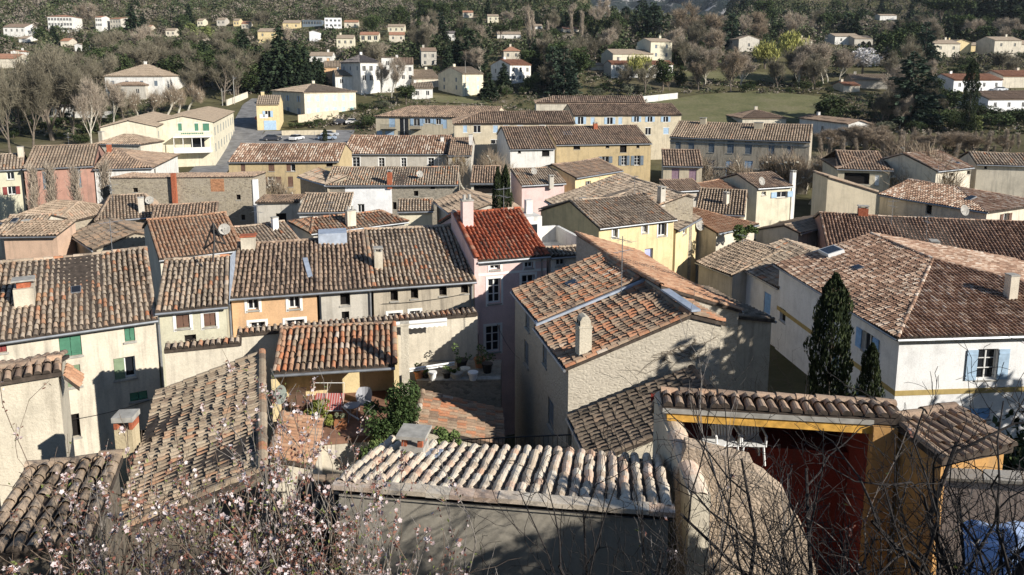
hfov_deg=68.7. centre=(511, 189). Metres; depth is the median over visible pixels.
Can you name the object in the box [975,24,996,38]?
evergreen tree
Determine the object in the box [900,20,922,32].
evergreen tree
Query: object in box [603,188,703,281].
town house
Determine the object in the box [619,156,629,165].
window
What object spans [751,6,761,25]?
conifer tree
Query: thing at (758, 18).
bare tree
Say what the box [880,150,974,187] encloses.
town house
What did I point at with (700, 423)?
sapling
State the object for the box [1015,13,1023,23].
evergreen tree
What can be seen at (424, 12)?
evergreen tree
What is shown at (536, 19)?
conifer tree
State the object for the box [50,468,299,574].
blossom shrub
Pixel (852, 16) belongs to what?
evergreen tree
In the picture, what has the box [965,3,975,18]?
conifer tree
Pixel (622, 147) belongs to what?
window
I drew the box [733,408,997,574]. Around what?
bare shrub
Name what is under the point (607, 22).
evergreen tree
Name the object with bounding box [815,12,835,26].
evergreen tree
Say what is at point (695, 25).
bare tree
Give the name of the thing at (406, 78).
house
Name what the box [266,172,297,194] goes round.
plane tree
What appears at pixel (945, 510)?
bare shrub
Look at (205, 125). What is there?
window
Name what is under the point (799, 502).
bare shrub
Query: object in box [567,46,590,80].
evergreen tree
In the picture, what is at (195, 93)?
plane tree
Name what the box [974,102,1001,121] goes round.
bush
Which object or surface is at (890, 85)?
bare tree
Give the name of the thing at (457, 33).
evergreen tree
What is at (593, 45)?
bare tree
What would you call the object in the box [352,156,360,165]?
window
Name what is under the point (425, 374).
flower pot
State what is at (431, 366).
folded parasol
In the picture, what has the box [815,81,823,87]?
bush
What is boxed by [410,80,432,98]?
house
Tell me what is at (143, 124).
town house
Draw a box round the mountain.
[590,0,729,16]
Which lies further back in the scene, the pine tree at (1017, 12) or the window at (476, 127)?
the pine tree at (1017, 12)
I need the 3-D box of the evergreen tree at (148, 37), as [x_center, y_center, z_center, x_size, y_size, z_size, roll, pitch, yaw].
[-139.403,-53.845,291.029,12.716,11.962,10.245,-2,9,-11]
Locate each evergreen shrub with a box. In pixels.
[303,399,334,425]
[355,431,392,459]
[362,379,421,440]
[433,426,461,444]
[733,224,758,241]
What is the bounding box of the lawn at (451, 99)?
[430,95,488,103]
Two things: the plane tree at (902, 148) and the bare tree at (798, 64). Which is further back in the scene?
the bare tree at (798, 64)
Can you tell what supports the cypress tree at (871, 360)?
on the ground at (784, 364)
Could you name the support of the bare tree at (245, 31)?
on the ground at (784, 364)
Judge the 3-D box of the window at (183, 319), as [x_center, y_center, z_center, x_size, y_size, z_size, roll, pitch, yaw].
[-14.654,5.854,33.398,0.808,0.880,0.280,-3,9,-18]
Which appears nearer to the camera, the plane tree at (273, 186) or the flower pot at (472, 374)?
the flower pot at (472, 374)
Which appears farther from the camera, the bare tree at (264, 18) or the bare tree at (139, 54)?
the bare tree at (264, 18)
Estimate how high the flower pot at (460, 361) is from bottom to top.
1.144 m
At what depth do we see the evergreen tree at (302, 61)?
239.68 m
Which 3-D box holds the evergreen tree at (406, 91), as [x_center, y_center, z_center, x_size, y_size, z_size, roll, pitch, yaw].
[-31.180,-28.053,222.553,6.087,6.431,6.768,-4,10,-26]
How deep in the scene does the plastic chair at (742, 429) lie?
16.23 m
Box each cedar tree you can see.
[435,12,445,23]
[537,46,557,85]
[543,48,583,94]
[619,6,633,28]
[631,0,651,22]
[636,2,668,37]
[723,12,741,46]
[833,13,852,32]
[874,51,946,128]
[914,21,941,64]
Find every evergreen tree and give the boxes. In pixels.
[0,34,13,47]
[31,26,50,41]
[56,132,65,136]
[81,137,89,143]
[84,48,114,64]
[86,33,102,42]
[104,40,138,53]
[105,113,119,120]
[111,52,135,71]
[112,26,129,34]
[135,35,163,44]
[156,54,189,77]
[169,38,199,50]
[172,14,190,27]
[177,27,194,34]
[186,50,214,84]
[190,42,217,51]
[209,48,219,58]
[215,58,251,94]
[216,47,242,57]
[219,37,237,44]
[231,33,238,39]
[236,59,264,92]
[240,70,258,93]
[242,45,263,54]
[283,53,313,69]
[292,42,307,53]
[362,17,377,31]
[363,14,383,26]
[390,4,409,23]
[396,84,416,104]
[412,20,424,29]
[416,0,433,11]
[416,7,436,18]
[435,2,450,15]
[451,1,464,11]
[454,28,475,40]
[510,17,523,31]
[517,49,541,61]
[521,76,536,90]
[537,69,548,83]
[545,40,576,61]
[546,28,560,36]
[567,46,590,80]
[569,50,587,70]
[573,5,583,19]
[575,4,597,19]
[576,15,598,35]
[586,59,595,72]
[601,14,628,31]
[606,41,624,48]
[648,58,676,90]
[671,69,685,85]
[766,7,778,20]
[773,22,787,35]
[813,99,839,114]
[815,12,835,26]
[816,94,850,116]
[829,0,841,9]
[831,11,843,24]
[842,13,860,19]
[845,110,863,118]
[864,111,883,121]
[873,28,908,51]
[883,43,906,59]
[887,27,925,44]
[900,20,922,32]
[927,74,945,90]
[936,88,962,108]
[942,10,952,17]
[952,21,967,30]
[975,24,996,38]
[977,12,1002,21]
[980,16,993,25]
[1011,29,1023,36]
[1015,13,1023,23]
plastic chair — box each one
[709,424,740,449]
[736,425,767,465]
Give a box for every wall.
[75,111,112,117]
[164,335,242,385]
[226,92,247,105]
[237,307,477,503]
[282,130,335,134]
[298,110,338,122]
[643,93,677,101]
[673,437,815,574]
[936,468,1023,574]
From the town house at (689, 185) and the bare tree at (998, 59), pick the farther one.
the bare tree at (998, 59)
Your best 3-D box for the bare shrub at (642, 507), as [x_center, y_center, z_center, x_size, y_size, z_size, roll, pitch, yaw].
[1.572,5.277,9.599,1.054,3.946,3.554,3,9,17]
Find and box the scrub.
[0,21,1023,135]
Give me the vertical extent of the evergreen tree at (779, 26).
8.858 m
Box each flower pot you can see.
[334,413,346,429]
[414,363,424,379]
[422,368,428,378]
[428,370,436,380]
[442,365,451,378]
[450,367,462,380]
[452,343,471,367]
[460,366,470,375]
[468,370,477,380]
[474,344,485,368]
[475,350,495,373]
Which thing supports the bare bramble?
on the ground at (784, 364)
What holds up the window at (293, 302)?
in the town house at (271, 283)
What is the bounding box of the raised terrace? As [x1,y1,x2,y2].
[417,360,501,407]
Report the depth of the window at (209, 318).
33.70 m
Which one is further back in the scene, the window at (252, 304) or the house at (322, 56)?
the house at (322, 56)
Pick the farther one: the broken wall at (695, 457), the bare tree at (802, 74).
the bare tree at (802, 74)
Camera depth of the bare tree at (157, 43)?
271.42 m
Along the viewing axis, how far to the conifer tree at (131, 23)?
386.88 m
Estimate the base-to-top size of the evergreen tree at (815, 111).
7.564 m
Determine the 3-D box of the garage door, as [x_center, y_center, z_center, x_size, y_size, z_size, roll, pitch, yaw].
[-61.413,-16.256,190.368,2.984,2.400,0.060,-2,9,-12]
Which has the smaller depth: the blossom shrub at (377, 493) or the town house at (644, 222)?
the blossom shrub at (377, 493)
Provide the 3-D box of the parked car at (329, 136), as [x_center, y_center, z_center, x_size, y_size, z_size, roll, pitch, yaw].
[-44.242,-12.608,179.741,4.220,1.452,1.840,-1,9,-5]
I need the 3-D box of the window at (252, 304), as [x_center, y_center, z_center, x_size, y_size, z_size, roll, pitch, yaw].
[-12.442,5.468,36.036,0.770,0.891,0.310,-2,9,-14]
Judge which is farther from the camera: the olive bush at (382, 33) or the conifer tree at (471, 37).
the olive bush at (382, 33)
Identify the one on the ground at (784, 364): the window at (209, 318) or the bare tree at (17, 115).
the bare tree at (17, 115)
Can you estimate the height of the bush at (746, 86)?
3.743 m
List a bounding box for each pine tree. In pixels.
[423,2,436,9]
[492,24,507,39]
[752,9,772,18]
[754,0,774,12]
[911,0,926,6]
[921,0,938,14]
[925,0,951,19]
[936,0,976,15]
[946,13,975,23]
[1012,7,1023,20]
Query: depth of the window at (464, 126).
136.77 m
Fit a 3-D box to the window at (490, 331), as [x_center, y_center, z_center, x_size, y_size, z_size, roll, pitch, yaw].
[-1.041,7.904,39.768,1.048,1.711,0.310,-3,9,-18]
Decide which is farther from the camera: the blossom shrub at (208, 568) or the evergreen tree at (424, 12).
the evergreen tree at (424, 12)
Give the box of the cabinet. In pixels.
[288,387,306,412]
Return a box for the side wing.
[886,402,1017,574]
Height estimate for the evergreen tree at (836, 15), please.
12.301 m
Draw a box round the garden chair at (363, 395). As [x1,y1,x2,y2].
[356,387,371,413]
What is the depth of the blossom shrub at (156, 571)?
7.92 m
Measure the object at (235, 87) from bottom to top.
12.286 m
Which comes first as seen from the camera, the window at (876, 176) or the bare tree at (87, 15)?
the window at (876, 176)
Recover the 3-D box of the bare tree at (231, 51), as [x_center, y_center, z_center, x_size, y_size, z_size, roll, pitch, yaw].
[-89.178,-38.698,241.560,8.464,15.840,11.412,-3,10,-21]
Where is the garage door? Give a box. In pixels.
[264,120,276,129]
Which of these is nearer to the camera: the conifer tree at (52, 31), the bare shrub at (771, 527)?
the bare shrub at (771, 527)
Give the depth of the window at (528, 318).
32.24 m
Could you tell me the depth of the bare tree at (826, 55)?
253.54 m
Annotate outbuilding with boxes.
[0,449,127,574]
[111,348,272,574]
[268,410,323,574]
[285,473,341,574]
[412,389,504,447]
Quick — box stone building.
[109,171,265,225]
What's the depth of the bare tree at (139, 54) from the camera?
259.50 m
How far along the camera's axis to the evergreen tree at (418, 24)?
368.89 m
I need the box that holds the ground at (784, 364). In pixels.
[0,0,1023,556]
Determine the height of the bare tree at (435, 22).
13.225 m
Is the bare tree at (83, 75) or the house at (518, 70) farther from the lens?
the house at (518, 70)
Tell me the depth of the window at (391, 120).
156.41 m
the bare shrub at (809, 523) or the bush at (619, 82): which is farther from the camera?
the bush at (619, 82)
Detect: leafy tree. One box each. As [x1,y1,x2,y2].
[185,23,195,27]
[187,26,214,37]
[529,72,541,81]
[965,115,983,131]
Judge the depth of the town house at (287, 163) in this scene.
103.26 m
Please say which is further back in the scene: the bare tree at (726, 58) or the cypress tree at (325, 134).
the bare tree at (726, 58)
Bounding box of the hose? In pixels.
[340,397,358,419]
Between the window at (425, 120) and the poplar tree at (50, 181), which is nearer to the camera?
the poplar tree at (50, 181)
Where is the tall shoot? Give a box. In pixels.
[0,381,85,574]
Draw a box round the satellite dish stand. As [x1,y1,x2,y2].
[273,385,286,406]
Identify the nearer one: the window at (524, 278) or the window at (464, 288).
the window at (464, 288)
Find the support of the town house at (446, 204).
on the ground at (784, 364)
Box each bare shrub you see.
[324,543,497,574]
[463,512,745,574]
[472,404,714,574]
[521,533,617,574]
[560,470,763,574]
[569,410,834,574]
[570,499,877,574]
[602,368,866,574]
[618,406,675,574]
[632,452,786,574]
[645,463,952,574]
[661,332,1023,574]
[668,379,923,574]
[689,440,882,574]
[698,424,1023,574]
[705,428,1013,574]
[708,448,1023,574]
[720,480,1014,574]
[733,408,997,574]
[757,450,1016,574]
[772,328,1023,574]
[779,522,1016,574]
[806,463,1004,574]
[812,455,1023,574]
[834,487,981,574]
[847,375,1023,574]
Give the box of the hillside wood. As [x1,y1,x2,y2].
[0,0,1023,66]
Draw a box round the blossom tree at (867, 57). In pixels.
[849,47,882,73]
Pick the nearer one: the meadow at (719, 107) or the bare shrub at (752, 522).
the bare shrub at (752, 522)
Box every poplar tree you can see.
[23,160,41,208]
[38,158,61,202]
[63,160,85,200]
[94,156,112,200]
[524,2,531,47]
[529,10,536,38]
[569,14,573,39]
[579,10,584,35]
[604,5,611,29]
[818,135,822,154]
[826,138,833,153]
[839,136,845,149]
[852,138,858,149]
[861,131,868,149]
[897,135,907,152]
[909,125,916,142]
[936,132,942,150]
[954,144,958,157]
[956,131,963,157]
[982,134,992,151]
[984,130,994,150]
[1002,129,1009,151]
[1005,142,1009,152]
[1009,134,1015,150]
[1016,132,1021,148]
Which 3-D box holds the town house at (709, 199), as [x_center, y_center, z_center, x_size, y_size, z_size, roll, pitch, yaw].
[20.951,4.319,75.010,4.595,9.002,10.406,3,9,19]
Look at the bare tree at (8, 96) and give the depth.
162.87 m
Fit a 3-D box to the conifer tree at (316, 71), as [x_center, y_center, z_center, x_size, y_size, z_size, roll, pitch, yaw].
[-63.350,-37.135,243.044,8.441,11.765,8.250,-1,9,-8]
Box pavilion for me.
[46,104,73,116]
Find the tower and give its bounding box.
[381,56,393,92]
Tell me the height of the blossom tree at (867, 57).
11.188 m
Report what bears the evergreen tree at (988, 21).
on the ground at (784, 364)
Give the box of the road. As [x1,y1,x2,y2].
[189,98,263,172]
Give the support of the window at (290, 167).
in the town house at (287, 163)
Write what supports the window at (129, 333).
in the town house at (93, 313)
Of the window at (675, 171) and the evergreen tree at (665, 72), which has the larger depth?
the evergreen tree at (665, 72)
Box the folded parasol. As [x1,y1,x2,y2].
[410,361,454,371]
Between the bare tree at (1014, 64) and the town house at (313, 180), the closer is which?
the town house at (313, 180)
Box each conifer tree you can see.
[47,25,60,44]
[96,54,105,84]
[121,5,140,32]
[139,12,148,28]
[185,4,196,25]
[200,41,211,56]
[234,29,251,49]
[240,46,263,91]
[254,51,277,92]
[258,25,290,90]
[277,58,301,87]
[283,40,308,87]
[299,45,316,83]
[302,65,317,83]
[310,57,326,84]
[317,58,329,85]
[428,19,439,41]
[436,19,451,43]
[440,44,456,70]
[450,37,462,64]
[455,36,475,68]
[465,44,482,71]
[467,30,476,43]
[475,40,488,70]
[477,69,499,100]
[480,43,488,67]
[482,0,492,17]
[495,63,515,92]
[527,39,541,72]
[533,10,540,23]
[557,11,565,27]
[630,15,639,34]
[737,0,749,12]
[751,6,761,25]
[847,13,863,34]
[874,0,886,14]
[891,21,901,32]
[905,2,915,19]
[944,17,954,38]
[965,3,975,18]
[971,0,995,24]
[972,0,980,13]
[992,0,1006,16]
[992,0,1020,25]
[1018,0,1023,10]
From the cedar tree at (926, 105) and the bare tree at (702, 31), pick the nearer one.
the cedar tree at (926, 105)
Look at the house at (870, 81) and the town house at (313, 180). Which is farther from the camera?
the house at (870, 81)
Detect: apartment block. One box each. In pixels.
[46,15,82,32]
[95,16,110,31]
[110,17,127,29]
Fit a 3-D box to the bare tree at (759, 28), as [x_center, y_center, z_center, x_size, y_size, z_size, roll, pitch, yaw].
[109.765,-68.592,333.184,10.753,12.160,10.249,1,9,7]
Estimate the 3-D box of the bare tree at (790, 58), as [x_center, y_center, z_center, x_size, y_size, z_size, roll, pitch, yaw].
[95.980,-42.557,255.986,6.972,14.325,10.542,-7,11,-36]
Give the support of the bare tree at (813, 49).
on the ground at (784, 364)
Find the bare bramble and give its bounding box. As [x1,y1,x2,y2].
[740,334,799,392]
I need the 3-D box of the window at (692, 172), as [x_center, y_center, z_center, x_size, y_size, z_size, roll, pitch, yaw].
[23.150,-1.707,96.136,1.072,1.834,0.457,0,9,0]
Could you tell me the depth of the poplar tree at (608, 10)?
360.64 m
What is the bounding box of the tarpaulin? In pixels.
[963,519,1023,574]
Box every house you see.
[0,51,28,67]
[0,152,27,224]
[0,199,102,229]
[0,213,67,259]
[0,219,76,259]
[0,219,164,505]
[0,349,83,505]
[3,24,36,36]
[11,48,28,54]
[17,137,104,209]
[18,36,37,42]
[60,38,76,45]
[72,217,144,253]
[73,41,89,50]
[93,143,179,203]
[94,184,158,222]
[96,131,164,151]
[99,112,174,151]
[103,61,185,96]
[112,81,148,98]
[142,211,239,360]
[151,201,218,217]
[153,106,234,166]
[155,223,232,386]
[165,28,179,36]
[197,18,207,26]
[216,18,228,25]
[227,134,352,193]
[228,233,319,336]
[233,19,242,25]
[233,204,299,240]
[241,21,252,28]
[255,194,304,229]
[256,92,283,129]
[257,28,276,42]
[271,81,356,114]
[271,321,416,474]
[282,20,301,28]
[287,202,408,321]
[296,167,347,193]
[297,192,353,217]
[302,20,323,26]
[308,30,320,40]
[309,49,334,61]
[317,228,371,321]
[324,17,341,28]
[324,58,341,82]
[324,154,460,224]
[331,423,674,574]
[332,67,352,89]
[336,33,355,47]
[339,52,381,94]
[344,20,358,27]
[346,134,451,166]
[360,32,379,41]
[363,223,476,316]
[374,105,505,136]
[387,24,405,31]
[389,32,404,41]
[393,55,412,87]
[397,197,433,225]
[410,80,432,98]
[412,67,437,86]
[420,45,436,65]
[434,188,523,223]
[438,64,482,95]
[438,186,550,435]
[445,31,455,40]
[447,134,474,189]
[452,110,575,164]
[462,11,472,17]
[470,165,500,194]
[487,14,498,22]
[491,56,530,83]
[496,32,520,38]
[496,125,555,191]
[501,44,520,58]
[510,166,566,214]
[510,252,641,450]
[523,199,576,273]
[530,24,541,29]
[532,277,725,452]
[534,95,645,110]
[538,176,677,269]
[543,157,623,191]
[544,172,696,279]
[545,117,651,180]
[561,27,578,31]
[563,103,681,159]
[574,231,743,390]
[589,60,603,69]
[601,46,653,63]
[603,58,673,77]
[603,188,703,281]
[636,35,672,61]
[650,386,906,574]
[658,178,700,206]
[661,148,702,181]
[669,117,812,194]
[693,191,759,283]
[695,238,782,302]
[696,187,747,219]
[697,179,739,193]
[699,285,776,391]
[712,170,796,238]
[726,34,758,51]
[727,106,787,123]
[738,234,820,345]
[755,214,817,246]
[773,232,1023,438]
[798,112,871,145]
[811,170,878,214]
[813,199,1023,259]
[824,33,856,44]
[833,79,860,91]
[843,71,887,88]
[849,35,872,45]
[874,14,896,19]
[877,165,1023,220]
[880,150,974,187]
[924,37,960,56]
[935,71,1003,91]
[948,38,971,53]
[957,88,1023,110]
[958,151,1023,196]
[971,42,975,51]
[975,34,1022,55]
[983,68,1023,87]
[1021,40,1023,52]
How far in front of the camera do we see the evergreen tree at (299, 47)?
279.95 m
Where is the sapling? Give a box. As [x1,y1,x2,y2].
[680,289,829,574]
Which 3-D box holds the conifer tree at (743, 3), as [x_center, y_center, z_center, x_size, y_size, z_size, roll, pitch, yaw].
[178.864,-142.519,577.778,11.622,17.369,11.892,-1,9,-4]
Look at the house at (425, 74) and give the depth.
251.16 m
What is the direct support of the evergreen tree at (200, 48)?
on the ground at (784, 364)
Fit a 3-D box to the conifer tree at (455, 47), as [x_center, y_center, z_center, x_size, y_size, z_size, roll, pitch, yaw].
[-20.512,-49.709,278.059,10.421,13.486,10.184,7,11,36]
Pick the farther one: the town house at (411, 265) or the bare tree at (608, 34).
the bare tree at (608, 34)
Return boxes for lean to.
[565,364,715,458]
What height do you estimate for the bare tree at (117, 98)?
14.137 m
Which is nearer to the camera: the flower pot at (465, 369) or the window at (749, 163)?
the flower pot at (465, 369)
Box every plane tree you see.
[121,90,140,114]
[145,86,166,111]
[159,85,185,114]
[167,81,187,112]
[186,81,205,110]
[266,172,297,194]
[442,150,471,189]
[477,143,517,174]
[477,148,510,180]
[701,153,719,180]
[703,156,728,180]
[722,152,758,175]
[754,149,788,177]
[766,146,807,197]
[774,142,822,192]
[807,145,826,172]
[809,152,828,204]
[878,129,934,157]
[880,137,966,186]
[901,139,969,186]
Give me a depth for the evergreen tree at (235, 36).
327.29 m
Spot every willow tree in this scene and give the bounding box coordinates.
[627,53,651,80]
[751,39,781,68]
[777,28,810,62]
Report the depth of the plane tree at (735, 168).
111.04 m
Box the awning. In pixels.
[396,318,446,328]
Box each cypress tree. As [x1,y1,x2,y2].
[81,41,89,55]
[322,128,327,140]
[492,166,501,208]
[500,163,513,207]
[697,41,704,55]
[803,271,856,395]
[855,342,885,397]
[958,59,981,132]
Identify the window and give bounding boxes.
[0,345,8,354]
[3,186,19,195]
[7,172,14,179]
[59,335,83,358]
[68,364,83,389]
[71,413,82,439]
[113,356,137,382]
[124,327,136,343]
[129,390,149,404]
[140,429,145,441]
[172,313,192,331]
[178,123,181,130]
[185,334,195,341]
[200,310,218,329]
[202,123,208,131]
[240,164,244,171]
[244,299,261,312]
[246,319,267,327]
[262,111,272,116]
[268,164,274,171]
[276,213,286,222]
[283,316,306,324]
[286,164,295,171]
[286,296,302,311]
[288,177,293,187]
[340,293,350,306]
[342,311,348,319]
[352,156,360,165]
[358,204,363,211]
[378,157,384,165]
[385,131,393,134]
[386,310,402,315]
[389,118,394,126]
[390,290,398,302]
[400,118,408,134]
[400,157,406,166]
[407,308,421,313]
[410,118,422,125]
[410,288,419,300]
[422,118,432,123]
[427,157,434,165]
[434,118,442,124]
[438,286,447,297]
[443,120,446,128]
[460,285,469,294]
[463,125,467,132]
[473,125,480,132]
[474,186,492,194]
[483,322,501,354]
[486,275,502,306]
[488,262,502,272]
[490,139,496,143]
[493,125,497,132]
[519,272,536,284]
[522,260,534,270]
[523,341,528,370]
[524,315,529,333]
[541,346,546,370]
[542,150,549,156]
[546,398,553,434]
[555,259,565,267]
[575,116,585,124]
[599,156,612,162]
[604,117,614,124]
[611,228,618,238]
[618,117,622,124]
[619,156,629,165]
[620,145,625,151]
[631,156,643,165]
[632,116,640,121]
[641,225,648,234]
[645,116,654,121]
[645,127,650,134]
[645,248,651,257]
[657,222,667,237]
[661,116,670,121]
[663,127,668,133]
[672,168,678,178]
[675,142,680,148]
[688,140,693,148]
[689,169,696,180]
[708,141,714,152]
[726,141,733,153]
[744,161,752,167]
[745,142,751,154]
[762,292,770,313]
[768,143,774,154]
[771,191,792,198]
[787,144,792,155]
[844,172,869,184]
[855,326,878,354]
[875,175,879,184]
[925,205,931,214]
[965,349,1010,381]
[969,408,990,420]
[1000,213,1011,219]
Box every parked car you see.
[263,134,281,140]
[289,134,304,140]
[318,133,336,139]
[320,130,338,135]
[332,118,346,123]
[345,118,360,123]
[993,87,1007,90]
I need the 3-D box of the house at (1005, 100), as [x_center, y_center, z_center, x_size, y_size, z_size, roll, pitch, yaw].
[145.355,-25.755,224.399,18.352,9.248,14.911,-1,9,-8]
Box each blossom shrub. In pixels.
[0,353,311,574]
[0,414,335,574]
[7,513,154,574]
[27,519,53,574]
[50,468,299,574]
[54,428,458,574]
[57,367,373,574]
[121,476,325,574]
[128,470,364,574]
[137,446,314,574]
[149,490,353,574]
[172,386,371,574]
[182,405,416,574]
[190,368,398,574]
[230,460,434,574]
[267,424,518,574]
[342,442,485,574]
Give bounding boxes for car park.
[255,130,353,142]
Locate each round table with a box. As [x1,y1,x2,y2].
[344,402,359,422]
[700,436,724,445]
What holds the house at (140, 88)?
on the ground at (784, 364)
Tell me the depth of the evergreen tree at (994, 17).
397.96 m
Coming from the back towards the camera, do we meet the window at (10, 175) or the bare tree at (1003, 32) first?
the bare tree at (1003, 32)
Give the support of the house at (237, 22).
on the ground at (784, 364)
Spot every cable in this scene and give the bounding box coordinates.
[72,399,151,419]
[385,294,462,303]
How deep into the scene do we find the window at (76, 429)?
32.14 m
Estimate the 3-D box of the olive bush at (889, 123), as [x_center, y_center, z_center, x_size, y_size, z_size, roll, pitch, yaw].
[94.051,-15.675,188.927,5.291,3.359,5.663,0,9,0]
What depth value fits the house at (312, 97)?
212.95 m
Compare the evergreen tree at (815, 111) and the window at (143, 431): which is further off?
the evergreen tree at (815, 111)
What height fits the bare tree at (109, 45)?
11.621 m
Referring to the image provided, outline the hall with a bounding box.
[820,149,893,214]
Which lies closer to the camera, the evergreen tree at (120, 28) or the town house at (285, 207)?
the town house at (285, 207)
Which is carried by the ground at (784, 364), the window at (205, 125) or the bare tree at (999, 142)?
the bare tree at (999, 142)
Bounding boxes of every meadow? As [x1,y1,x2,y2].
[653,90,822,123]
[678,71,802,84]
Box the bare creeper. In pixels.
[630,337,716,372]
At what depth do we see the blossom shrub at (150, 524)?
8.58 m
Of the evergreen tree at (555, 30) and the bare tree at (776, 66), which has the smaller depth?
the bare tree at (776, 66)
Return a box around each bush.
[9,131,17,137]
[35,121,47,131]
[50,117,72,125]
[71,133,88,143]
[79,123,98,132]
[107,106,120,112]
[288,122,303,127]
[302,120,317,126]
[312,118,327,124]
[350,117,375,128]
[357,102,372,111]
[360,115,375,122]
[376,100,390,107]
[378,30,387,35]
[502,86,513,94]
[518,87,529,93]
[524,82,538,91]
[591,88,604,95]
[598,81,612,90]
[615,78,622,86]
[621,84,633,93]
[634,84,649,91]
[672,77,687,85]
[738,83,755,90]
[794,80,812,91]
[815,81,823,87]
[824,86,834,93]
[867,101,878,110]
[875,121,897,128]
[896,115,911,129]
[904,120,927,132]
[916,111,948,127]
[933,108,959,116]
[938,109,965,121]
[945,116,964,130]
[947,67,959,72]
[958,57,972,64]
[958,63,968,71]
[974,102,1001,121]
[981,112,1016,129]
[984,65,991,70]
[987,107,1023,125]
[992,409,1023,469]
[1003,442,1023,472]
[1011,108,1023,125]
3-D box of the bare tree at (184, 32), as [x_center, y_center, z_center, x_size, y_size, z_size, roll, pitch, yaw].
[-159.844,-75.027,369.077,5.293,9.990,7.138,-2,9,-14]
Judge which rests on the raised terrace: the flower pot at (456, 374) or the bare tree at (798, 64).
the flower pot at (456, 374)
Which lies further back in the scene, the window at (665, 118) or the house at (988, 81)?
the house at (988, 81)
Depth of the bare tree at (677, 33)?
294.74 m
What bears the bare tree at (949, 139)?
on the ground at (784, 364)
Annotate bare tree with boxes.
[0,63,26,133]
[0,64,20,152]
[3,36,84,140]
[10,53,51,146]
[15,50,89,125]
[28,46,68,66]
[40,78,59,123]
[54,53,86,141]
[56,50,99,75]
[70,74,108,142]
[72,2,99,27]
[73,61,95,79]
[76,69,98,128]
[80,57,92,65]
[84,52,119,86]
[89,33,102,47]
[92,28,129,47]
[92,81,109,130]
[96,40,119,49]
[101,44,137,66]
[102,78,128,121]
[110,41,132,68]
[114,85,130,118]
[121,40,136,65]
[125,37,163,65]
[127,23,162,43]
[133,40,151,64]
[150,34,170,65]
[153,35,179,53]
[156,46,177,67]
[174,41,196,59]
[177,52,189,67]
[177,62,205,86]
[181,53,214,87]
[182,27,188,35]
[183,30,198,43]
[196,28,210,42]
[200,30,233,45]
[204,54,246,101]
[210,24,232,40]
[211,39,236,51]
[215,43,234,55]
[216,47,256,94]
[222,44,242,85]
[241,46,262,92]
[243,27,254,41]
[252,9,265,28]
[260,11,269,24]
[261,39,273,58]
[281,24,290,40]
[357,43,372,55]
[362,42,389,60]
[365,40,384,60]
[373,61,389,92]
[387,53,407,97]
[407,26,419,43]
[411,21,432,46]
[419,22,439,35]
[420,14,428,21]
[424,17,438,26]
[428,9,438,19]
[452,36,476,48]
[456,15,463,28]
[461,45,485,70]
[464,18,475,27]
[468,21,479,29]
[475,24,487,39]
[503,10,518,22]
[527,29,557,65]
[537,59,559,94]
[545,22,556,29]
[547,9,561,25]
[563,36,591,52]
[566,3,578,17]
[581,34,604,57]
[586,34,607,49]
[588,6,605,21]
[596,0,609,14]
[597,27,619,41]
[602,37,612,47]
[608,20,621,42]
[616,61,637,92]
[635,59,657,93]
[661,26,686,46]
[667,0,704,37]
[672,44,679,64]
[674,35,693,66]
[682,46,711,88]
[686,62,707,90]
[687,20,707,39]
[687,21,713,43]
[688,41,703,62]
[690,45,727,84]
[694,11,727,31]
[695,34,707,47]
[701,30,725,49]
[706,39,724,52]
[708,26,727,40]
[717,45,749,91]
[723,51,742,80]
[726,51,760,85]
[737,14,752,35]
[745,11,768,26]
[747,22,769,40]
[765,55,786,87]
[782,10,807,32]
[783,45,803,76]
[789,42,811,73]
[789,51,808,87]
[793,66,806,80]
[796,40,828,82]
[801,55,826,88]
[803,52,829,87]
[803,68,823,86]
[804,41,835,81]
[807,20,815,25]
[809,5,825,23]
[812,128,850,151]
[827,127,851,144]
[833,45,860,80]
[838,125,876,149]
[841,124,874,144]
[859,128,900,149]
[864,122,892,145]
[867,134,899,156]
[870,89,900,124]
[878,22,892,34]
[879,71,904,93]
[880,50,904,90]
[881,88,896,122]
[884,21,895,30]
[885,64,895,76]
[885,144,904,151]
[891,19,906,30]
[891,55,922,77]
[891,66,917,85]
[891,78,934,126]
[893,92,915,128]
[898,33,924,62]
[899,140,925,150]
[907,14,931,22]
[909,131,936,149]
[921,15,940,33]
[924,58,938,75]
[925,19,943,39]
[929,132,971,152]
[931,87,947,110]
[944,130,975,144]
[950,132,994,150]
[959,18,978,40]
[967,19,986,33]
[989,50,1008,69]
[992,17,1010,28]
[992,135,1016,150]
[996,26,1014,36]
[997,17,1023,30]
[998,51,1011,68]
[1005,55,1021,69]
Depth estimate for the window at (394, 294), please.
37.81 m
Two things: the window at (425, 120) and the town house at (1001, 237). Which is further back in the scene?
the window at (425, 120)
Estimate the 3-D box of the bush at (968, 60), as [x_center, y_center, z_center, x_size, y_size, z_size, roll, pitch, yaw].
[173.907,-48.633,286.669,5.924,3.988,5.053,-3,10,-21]
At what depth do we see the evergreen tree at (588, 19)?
365.80 m
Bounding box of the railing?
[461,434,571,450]
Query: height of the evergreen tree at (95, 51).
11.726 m
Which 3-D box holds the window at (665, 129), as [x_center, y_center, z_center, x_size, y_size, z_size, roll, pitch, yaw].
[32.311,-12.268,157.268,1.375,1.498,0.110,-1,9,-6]
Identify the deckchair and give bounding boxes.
[313,382,344,413]

